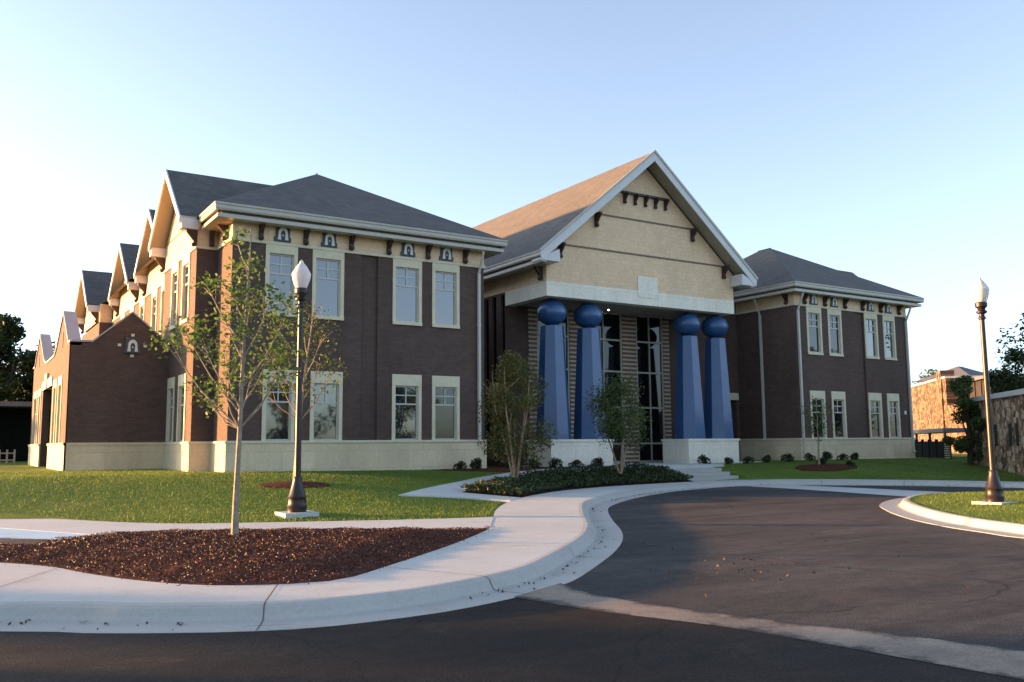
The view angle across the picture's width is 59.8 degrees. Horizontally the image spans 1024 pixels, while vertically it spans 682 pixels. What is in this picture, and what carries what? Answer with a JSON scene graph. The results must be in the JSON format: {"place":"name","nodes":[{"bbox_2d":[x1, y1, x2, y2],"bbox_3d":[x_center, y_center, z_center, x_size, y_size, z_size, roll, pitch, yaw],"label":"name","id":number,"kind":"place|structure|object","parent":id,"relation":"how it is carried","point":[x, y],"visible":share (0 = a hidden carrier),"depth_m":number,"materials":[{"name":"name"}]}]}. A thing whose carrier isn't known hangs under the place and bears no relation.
{"place":"outdoors","nodes":[
{"label":"outdoors","id":0,"kind":"place"},
{"bbox_2d":[0,538,61,546],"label":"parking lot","id":1,"kind":"structure","parent":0,"point":[13,540],"depth_m":14.26,"materials":[{"name":"concrete"}]},
{"bbox_2d":[0,597,1023,681],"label":"street","id":2,"kind":"structure","parent":0,"point":[516,639],"depth_m":6.83,"materials":[{"name":"black asphalt"}]},
{"bbox_2d":[515,583,1023,679],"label":"valley gutter","id":3,"kind":"object","parent":2,"relation":"on","point":[1006,662],"visible":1,"depth_m":7.39,"materials":[{"name":"concrete"}]},
{"bbox_2d":[0,479,1023,601],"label":"pavement","id":4,"kind":"structure","parent":0,"point":[537,525],"depth_m":10.43,"materials":[{"name":"concrete"}]},
{"bbox_2d":[0,481,1006,629],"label":"pavement joints","id":5,"kind":"object","parent":4,"relation":"on","point":[385,566],"visible":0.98,"depth_m":9.84,"materials":[{"name":"grey concrete"}]},
{"bbox_2d":[0,453,1023,522],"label":"lawn","id":6,"kind":"structure","parent":0,"point":[9,466],"depth_m":23.01,"materials":[{"name":"green plant"}]},
{"bbox_2d":[0,382,10,399],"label":"broadleaf tree","id":7,"kind":"object","parent":6,"relation":"on","point":[2,395],"visible":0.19,"depth_m":66.27,"materials":[{"name":"green plant"}]},
{"bbox_2d":[0,450,15,462],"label":"picket fence","id":8,"kind":"object","parent":6,"relation":"on","point":[7,459],"visible":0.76,"depth_m":51.98,"materials":[{"name":"white wood"}]},
{"bbox_2d":[0,401,31,461],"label":"shelter","id":9,"kind":"object","parent":6,"relation":"on","point":[15,424],"depth_m":58.77,"materials":[{"name":"grey metal"}]},
{"bbox_2d":[0,312,51,438],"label":"broadleaf tree","id":10,"kind":"object","parent":6,"relation":"on","point":[12,332],"visible":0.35,"depth_m":69.37,"materials":[{"name":"green plant"}]},
{"bbox_2d":[1,354,51,440],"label":"broadleaf tree","id":11,"kind":"object","parent":6,"relation":"on","point":[20,373],"visible":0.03,"depth_m":71.96,"materials":[{"name":"green plant"}]},
{"bbox_2d":[0,528,89,538],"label":"blue ramp","id":12,"kind":"structure","parent":6,"relation":"on","point":[17,533],"depth_m":15.14,"materials":[{"name":"paint"}]},
{"bbox_2d":[0,517,492,534],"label":"footpath","id":13,"kind":"structure","parent":6,"relation":"on","point":[72,526],"depth_m":16.61,"materials":[{"name":"concrete"}]},
{"bbox_2d":[0,526,494,586],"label":"mulch bed","id":14,"kind":"object","parent":6,"relation":"on","point":[232,564],"visible":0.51,"depth_m":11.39,"materials":[{"name":"brown wood"}]},
{"bbox_2d":[144,226,311,536],"bbox_3d":[-4.516,0.624,14.216,2.612,5.023,1.430,1,-7,-10],"label":"young tree","id":15,"kind":"object","parent":14,"relation":"on","point":[239,425],"visible":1,"depth_m":14.19,"materials":[{"name":"green plant"}]},
{"bbox_2d":[259,481,328,488],"bbox_3d":[-6.052,4.019,24.770,1.965,0.194,1.767,4,-8,-32],"label":"mulch ring","id":16,"kind":"object","parent":6,"relation":"on","point":[288,484],"visible":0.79,"depth_m":24.45,"materials":[{"name":"brown wood"}]},
{"bbox_2d":[246,292,348,476],"bbox_3d":[-6.071,1.331,25.142,2.876,5.567,1.858,0,-7,-7],"label":"young tree","id":17,"kind":"object","parent":16,"relation":"on","point":[311,325],"visible":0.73,"depth_m":25.18,"materials":[{"name":"green plant"}]},
{"bbox_2d":[275,260,318,518],"bbox_3d":[-4.547,1.092,19.030,0.720,5.760,0.720,4,-8,-32],"label":"street lamp","id":18,"kind":"object","parent":6,"relation":"on","point":[297,496],"visible":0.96,"depth_m":18.91,"materials":[{"name":"metal"}]},
{"bbox_2d":[28,150,923,471],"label":"institutional building","id":19,"kind":"structure","parent":6,"relation":"on","point":[680,308],"depth_m":38.65,"materials":[{"name":"brick"}]},
{"bbox_2d":[31,391,37,443],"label":"window","id":20,"kind":"structure","parent":19,"relation":"in","point":[35,393],"depth_m":44.89,"materials":[{"name":"paint"}]},
{"bbox_2d":[36,388,41,443],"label":"window","id":21,"kind":"structure","parent":19,"relation":"in","point":[40,390],"depth_m":42.70,"materials":[{"name":"paint"}]},
{"bbox_2d":[50,379,57,442],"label":"window","id":22,"kind":"structure","parent":19,"relation":"in","point":[54,398],"depth_m":37.00,"materials":[{"name":"paint"}]},
{"bbox_2d":[55,375,62,442],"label":"window","id":23,"kind":"structure","parent":19,"relation":"in","point":[60,379],"depth_m":35.37,"materials":[{"name":"paint"}]},
{"bbox_2d":[139,298,144,319],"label":"window","id":24,"kind":"structure","parent":19,"relation":"in","point":[142,303],"depth_m":42.93,"materials":[{"name":"paint"}]},
{"bbox_2d":[151,289,157,330],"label":"window","id":25,"kind":"structure","parent":19,"relation":"in","point":[155,293],"depth_m":40.53,"materials":[{"name":"paint"}]},
{"bbox_2d":[160,284,163,334],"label":"window","id":26,"kind":"structure","parent":19,"relation":"in","point":[162,286],"depth_m":38.81,"materials":[{"name":"paint"}]},
{"bbox_2d":[165,377,174,441],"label":"window","id":27,"kind":"structure","parent":19,"relation":"in","point":[171,381],"depth_m":34.31,"materials":[{"name":"paint"}]},
{"bbox_2d":[169,262,178,330],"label":"window","id":28,"kind":"structure","parent":19,"relation":"in","point":[175,269],"depth_m":34.81,"materials":[{"name":"paint"}]},
{"bbox_2d":[176,373,186,441],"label":"window","id":29,"kind":"structure","parent":19,"relation":"in","point":[181,400],"depth_m":32.74,"materials":[{"name":"paint"}]},
{"bbox_2d":[179,253,190,324],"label":"window","id":30,"kind":"structure","parent":19,"relation":"in","point":[186,261],"depth_m":33.26,"materials":[{"name":"paint"}]},
{"bbox_2d":[261,369,295,440],"bbox_3d":[-8.109,2.222,30.875,1.150,2.450,0.175,4,-8,-32],"label":"window","id":31,"kind":"structure","parent":19,"relation":"in","point":[277,425],"depth_m":30.89,"materials":[{"name":"paint"}]},
{"bbox_2d":[264,244,297,316],"bbox_3d":[-8.138,-2.115,31.366,1.150,2.520,0.205,4,-8,-32],"label":"window","id":32,"kind":"structure","parent":19,"relation":"in","point":[281,260],"depth_m":31.43,"materials":[{"name":"paint"}]},
{"bbox_2d":[309,371,342,439],"bbox_3d":[-6.653,2.317,31.794,1.200,2.450,0.175,4,-8,-32],"label":"window","id":33,"kind":"structure","parent":19,"relation":"in","point":[326,413],"depth_m":31.83,"materials":[{"name":"glass"}]},
{"bbox_2d":[312,249,344,320],"bbox_3d":[-6.681,-2.020,32.285,1.200,2.520,0.205,4,-8,-32],"label":"window","id":34,"kind":"structure","parent":19,"relation":"in","point":[327,266],"depth_m":32.34,"materials":[{"name":"paint"}]},
{"bbox_2d":[391,374,421,439],"bbox_3d":[-3.984,2.490,33.478,1.220,2.450,0.175,4,-8,-32],"label":"window","id":35,"kind":"structure","parent":19,"relation":"in","point":[406,389],"depth_m":33.52,"materials":[{"name":"paint"}]},
{"bbox_2d":[392,258,421,325],"bbox_3d":[-4.013,-1.847,33.969,1.220,2.520,0.205,4,-8,-32],"label":"window","id":36,"kind":"structure","parent":19,"relation":"in","point":[407,274],"depth_m":34.02,"materials":[{"name":"paint"}]},
{"bbox_2d":[432,376,459,439],"bbox_3d":[-2.583,2.581,34.362,1.200,2.450,0.175,4,-8,-32],"label":"window","id":37,"kind":"structure","parent":19,"relation":"in","point":[445,389],"depth_m":34.41,"materials":[{"name":"paint"}]},
{"bbox_2d":[432,263,459,328],"bbox_3d":[-2.611,-1.756,34.854,1.200,2.520,0.205,4,-8,-32],"label":"window","id":38,"kind":"structure","parent":19,"relation":"in","point":[445,277],"depth_m":34.91,"materials":[{"name":"paint"}]},
{"bbox_2d":[806,306,823,354],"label":"window","id":39,"kind":"structure","parent":19,"relation":"in","point":[813,319],"depth_m":46.88,"materials":[{"name":"paint"}]},
{"bbox_2d":[810,390,826,437],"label":"window","id":40,"kind":"structure","parent":19,"relation":"in","point":[820,395],"depth_m":46.38,"materials":[{"name":"paint"}]},
{"bbox_2d":[827,309,843,356],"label":"window","id":41,"kind":"structure","parent":19,"relation":"in","point":[834,320],"depth_m":47.77,"materials":[{"name":"paint"}]},
{"bbox_2d":[831,391,847,437],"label":"window","id":42,"kind":"structure","parent":19,"relation":"in","point":[838,399],"depth_m":47.26,"materials":[{"name":"paint"}]},
{"bbox_2d":[863,313,879,358],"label":"window","id":43,"kind":"structure","parent":19,"relation":"in","point":[870,320],"depth_m":49.41,"materials":[{"name":"paint"}]},
{"bbox_2d":[868,393,883,437],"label":"window","id":44,"kind":"structure","parent":19,"relation":"in","point":[874,399],"depth_m":48.92,"materials":[{"name":"paint"}]},
{"bbox_2d":[882,315,896,360],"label":"window","id":45,"kind":"structure","parent":19,"relation":"in","point":[889,337],"depth_m":50.27,"materials":[{"name":"paint"}]},
{"bbox_2d":[886,393,900,437],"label":"window","id":46,"kind":"structure","parent":19,"relation":"in","point":[893,406],"depth_m":49.76,"materials":[{"name":"paint"}]},
{"bbox_2d":[398,466,631,502],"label":"walkway","id":47,"kind":"structure","parent":6,"relation":"on","point":[452,490],"depth_m":24.86,"materials":[{"name":"concrete"}]},
{"bbox_2d":[433,466,606,472],"bbox_3d":[0.907,5.209,36.359,9.650,0.203,3.950,4,-8,-32],"label":"foundation bed","id":48,"kind":"object","parent":6,"relation":"on","point":[496,469],"visible":0.46,"depth_m":33.75,"materials":[{"name":"brown soil"}]},
{"bbox_2d":[453,461,467,469],"bbox_3d":[-1.945,4.691,33.406,0.598,0.415,0.458,4,-8,-32],"label":"shrub","id":49,"kind":"object","parent":48,"relation":"on","point":[460,464],"visible":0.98,"depth_m":33.32,"materials":[{"name":"green plant"}]},
{"bbox_2d":[470,457,481,468],"bbox_3d":[-1.386,4.680,33.764,0.544,0.556,0.710,2,-7,-17],"label":"shrub","id":50,"kind":"object","parent":48,"relation":"on","point":[476,463],"visible":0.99,"depth_m":33.67,"materials":[{"name":"green plant"}]},
{"bbox_2d":[504,460,521,468],"bbox_3d":[0.043,4.859,34.845,0.747,0.451,0.573,0,-7,-1],"label":"shrub","id":51,"kind":"object","parent":48,"relation":"on","point":[506,466],"visible":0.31,"depth_m":34.82,"materials":[{"name":"green plant"}]},
{"bbox_2d":[527,458,541,467],"bbox_3d":[0.915,4.975,35.964,0.573,0.520,0.747,-2,-7,14],"label":"shrub","id":52,"kind":"object","parent":48,"relation":"on","point":[535,466],"visible":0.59,"depth_m":35.91,"materials":[{"name":"green plant"}]},
{"bbox_2d":[548,457,562,467],"bbox_3d":[1.794,5.049,36.675,0.710,0.556,0.544,-4,-8,29],"label":"shrub","id":53,"kind":"object","parent":48,"relation":"on","point":[556,462],"visible":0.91,"depth_m":36.58,"materials":[{"name":"green plant"}]},
{"bbox_2d":[568,459,581,467],"bbox_3d":[2.664,5.189,37.491,0.710,0.428,0.544,6,-9,-44],"label":"shrub","id":54,"kind":"object","parent":48,"relation":"on","point":[574,463],"visible":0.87,"depth_m":37.39,"materials":[{"name":"green plant"}]},
{"bbox_2d":[591,457,603,465],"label":"shrub","id":55,"kind":"object","parent":48,"relation":"on","point":[598,461],"visible":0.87,"depth_m":38.06,"materials":[{"name":"green plant"}]},
{"bbox_2d":[464,469,692,497],"bbox_3d":[2.377,5.008,31.641,3.726,0.608,14.752,-5,-8,31],"label":"planting bed","id":56,"kind":"object","parent":6,"relation":"on","point":[571,487],"visible":0.25,"depth_m":31.18,"materials":[{"name":"soil"}]},
{"bbox_2d":[471,349,558,477],"bbox_3d":[0.091,2.519,30.099,2.732,4.507,2.832,4,-8,-32],"label":"crape myrtle","id":57,"kind":"object","parent":56,"relation":"on","point":[502,427],"visible":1,"depth_m":29.89,"materials":[{"name":"green plant"}]},
{"bbox_2d":[460,461,692,494],"bbox_3d":[2.349,4.788,31.660,3.787,0.809,14.779,-5,-8,31],"label":"ground cover","id":58,"kind":"object","parent":56,"relation":"on","point":[532,481],"visible":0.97,"depth_m":32.20,"materials":[{"name":"green plant"}]},
{"bbox_2d":[582,371,653,473],"bbox_3d":[4.104,3.153,34.736,2.801,4.059,2.793,-1,-7,9],"label":"ornamental tree","id":59,"kind":"object","parent":56,"relation":"on","point":[614,427],"visible":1,"depth_m":34.65,"materials":[{"name":"green plant"}]},
{"bbox_2d":[668,468,738,481],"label":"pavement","id":60,"kind":"structure","parent":6,"relation":"on","point":[706,474],"depth_m":38.05,"materials":[{"name":"concrete"}]},
{"bbox_2d":[697,454,710,463],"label":"shrub","id":61,"kind":"object","parent":6,"relation":"on","point":[703,459],"visible":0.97,"depth_m":41.34,"materials":[{"name":"green plant"}]},
{"bbox_2d":[724,457,733,463],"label":"shrub","id":62,"kind":"object","parent":6,"relation":"on","point":[727,461],"visible":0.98,"depth_m":41.99,"materials":[{"name":"green plant"}]},
{"bbox_2d":[742,456,754,463],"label":"shrub","id":63,"kind":"object","parent":6,"relation":"on","point":[747,459],"visible":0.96,"depth_m":42.63,"materials":[{"name":"green plant"}]},
{"bbox_2d":[761,454,770,462],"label":"shrub","id":64,"kind":"object","parent":6,"relation":"on","point":[765,459],"visible":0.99,"depth_m":43.33,"materials":[{"name":"green plant"}]},
{"bbox_2d":[781,453,793,461],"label":"shrub","id":65,"kind":"object","parent":6,"relation":"on","point":[788,458],"visible":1,"depth_m":43.70,"materials":[{"name":"green plant"}]},
{"bbox_2d":[803,452,815,460],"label":"shrub","id":66,"kind":"object","parent":6,"relation":"on","point":[809,456],"visible":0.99,"depth_m":44.09,"materials":[{"name":"green plant"}]},
{"bbox_2d":[795,464,857,470],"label":"mulch patch","id":67,"kind":"object","parent":6,"relation":"on","point":[824,467],"visible":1,"depth_m":40.08,"materials":[{"name":"brown wood"}]},
{"bbox_2d":[798,396,834,463],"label":"ornamental tree","id":68,"kind":"object","parent":67,"relation":"on","point":[817,418],"visible":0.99,"depth_m":41.40,"materials":[{"name":"green plant"}]},
{"bbox_2d":[816,458,826,463],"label":"shrub","id":69,"kind":"object","parent":67,"relation":"on","point":[822,461],"visible":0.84,"depth_m":41.52,"materials":[{"name":"green plant"}]},
{"bbox_2d":[845,460,855,464],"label":"shrub","id":70,"kind":"object","parent":67,"relation":"on","point":[850,463],"visible":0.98,"depth_m":40.95,"materials":[{"name":"green plant"}]},
{"bbox_2d":[822,451,832,459],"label":"shrub","id":71,"kind":"object","parent":6,"relation":"on","point":[826,455],"visible":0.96,"depth_m":44.74,"materials":[{"name":"green plant"}]},
{"bbox_2d":[836,453,848,459],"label":"shrub","id":72,"kind":"object","parent":6,"relation":"on","point":[841,456],"visible":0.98,"depth_m":45.32,"materials":[{"name":"green plant"}]},
{"bbox_2d":[849,453,858,459],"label":"shrub","id":73,"kind":"object","parent":6,"relation":"on","point":[855,456],"visible":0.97,"depth_m":45.95,"materials":[{"name":"green plant"}]},
{"bbox_2d":[915,439,945,457],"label":"fence","id":74,"kind":"object","parent":6,"relation":"on","point":[929,448],"visible":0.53,"depth_m":52.49,"materials":[{"name":"black metal"}]},
{"bbox_2d":[914,428,966,440],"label":"covered walkway","id":75,"kind":"structure","parent":6,"relation":"on","point":[944,431],"depth_m":55.11,"materials":[{"name":"grey metal"}]},
{"bbox_2d":[944,436,951,458],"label":"louvre screen","id":76,"kind":"object","parent":6,"relation":"on","point":[948,453],"visible":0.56,"depth_m":48.68,"materials":[{"name":"grey metal"}]},
{"bbox_2d":[941,375,985,464],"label":"broadleaf tree","id":77,"kind":"object","parent":6,"relation":"on","point":[968,414],"visible":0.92,"depth_m":44.15,"materials":[{"name":"green plant"}]},
{"bbox_2d":[983,348,1023,393],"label":"broadleaf tree","id":78,"kind":"object","parent":6,"relation":"on","point":[999,381],"visible":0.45,"depth_m":52.95,"materials":[{"name":"green plant"}]},
{"bbox_2d":[993,312,1023,381],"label":"broadleaf tree","id":79,"kind":"object","parent":6,"relation":"on","point":[1015,340],"visible":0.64,"depth_m":54.70,"materials":[{"name":"green plant"}]},
{"bbox_2d":[0,0,1023,384],"label":"sky","id":80,"kind":"structure","parent":0,"point":[878,141],"materials":[{"name":"blue"}]},
{"bbox_2d":[495,461,761,468],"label":"plaza","id":81,"kind":"structure","parent":0,"point":[684,465],"depth_m":39.71,"materials":[{"name":"concrete"}]},
{"bbox_2d":[564,485,1023,649],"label":"road","id":82,"kind":"structure","parent":0,"point":[932,597],"depth_m":11.71,"materials":[{"name":"grey asphalt"}]},
{"bbox_2d":[0,484,1012,630],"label":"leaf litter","id":83,"kind":"object","parent":82,"relation":"on","point":[178,623],"visible":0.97,"depth_m":11.02,"materials":[{"name":"brown plant"}]},
{"bbox_2d":[0,481,1023,632],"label":"kerb","id":84,"kind":"structure","parent":82,"relation":"on","point":[158,617],"depth_m":8.56,"materials":[{"name":"concrete"}]},
{"bbox_2d":[752,485,943,496],"bbox_3d":[12.467,5.198,31.131,3.976,0.042,9.421,2,-7,-18],"label":"cross gutter","id":85,"kind":"object","parent":82,"relation":"on","point":[906,493],"visible":0.83,"depth_m":31.00,"materials":[{"name":"concrete"}]},
{"bbox_2d":[879,491,1023,537],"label":"island kerb","id":86,"kind":"structure","parent":82,"relation":"on","point":[905,508],"depth_m":17.46,"materials":[{"name":"concrete"}]},
{"bbox_2d":[909,492,1023,523],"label":"island lawn","id":87,"kind":"structure","parent":0,"point":[986,512],"depth_m":19.39,"materials":[{"name":"green plant"}]},
{"bbox_2d":[971,277,1018,504],"bbox_3d":[10.829,1.229,20.284,0.684,5.472,0.684,4,-8,-32],"label":"street lamp","id":88,"kind":"object","parent":87,"relation":"on","point":[980,290],"visible":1,"depth_m":20.21,"materials":[{"name":"black metal"}]},
{"label":"ground","id":89,"kind":"structure","parent":0,"visible":0},
{"bbox_2d":[24,341,56,443],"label":"broadleaf tree","id":90,"kind":"object","parent":89,"relation":"on","point":[54,346],"depth_m":82.27,"materials":[{"name":"green plant"}]},
{"bbox_2d":[912,369,937,384],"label":"broadleaf tree","id":91,"kind":"object","parent":89,"relation":"on","point":[928,373],"visible":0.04,"depth_m":199.07,"materials":[{"name":"green plant"}]},
{"bbox_2d":[914,366,982,381],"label":"house","id":92,"kind":"structure","parent":89,"relation":"on","point":[959,371],"depth_m":127.02,"materials":[{"name":"stone"}]},
{"bbox_2d":[911,370,1023,453],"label":"stone building","id":93,"kind":"structure","parent":89,"relation":"on","point":[933,400],"depth_m":83.55,"materials":[{"name":"stone"}]},
{"bbox_2d":[971,388,1023,474],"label":"stone building","id":94,"kind":"structure","parent":89,"relation":"on","point":[1007,408],"depth_m":40.47,"materials":[{"name":"stone"}]},
{"bbox_2d":[994,424,997,445],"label":"slit window","id":95,"kind":"structure","parent":94,"relation":"in","point":[995,425],"depth_m":41.83,"materials":[{"name":"black glass"}]},
{"bbox_2d":[1008,423,1012,445],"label":"slit window","id":96,"kind":"structure","parent":94,"relation":"in","point":[1009,425],"depth_m":39.85,"materials":[{"name":"black glass"}]},
{"bbox_2d":[1015,423,1019,445],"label":"slit window","id":97,"kind":"structure","parent":94,"relation":"in","point":[1016,424],"depth_m":38.97,"materials":[{"name":"black glass"}]}
]}

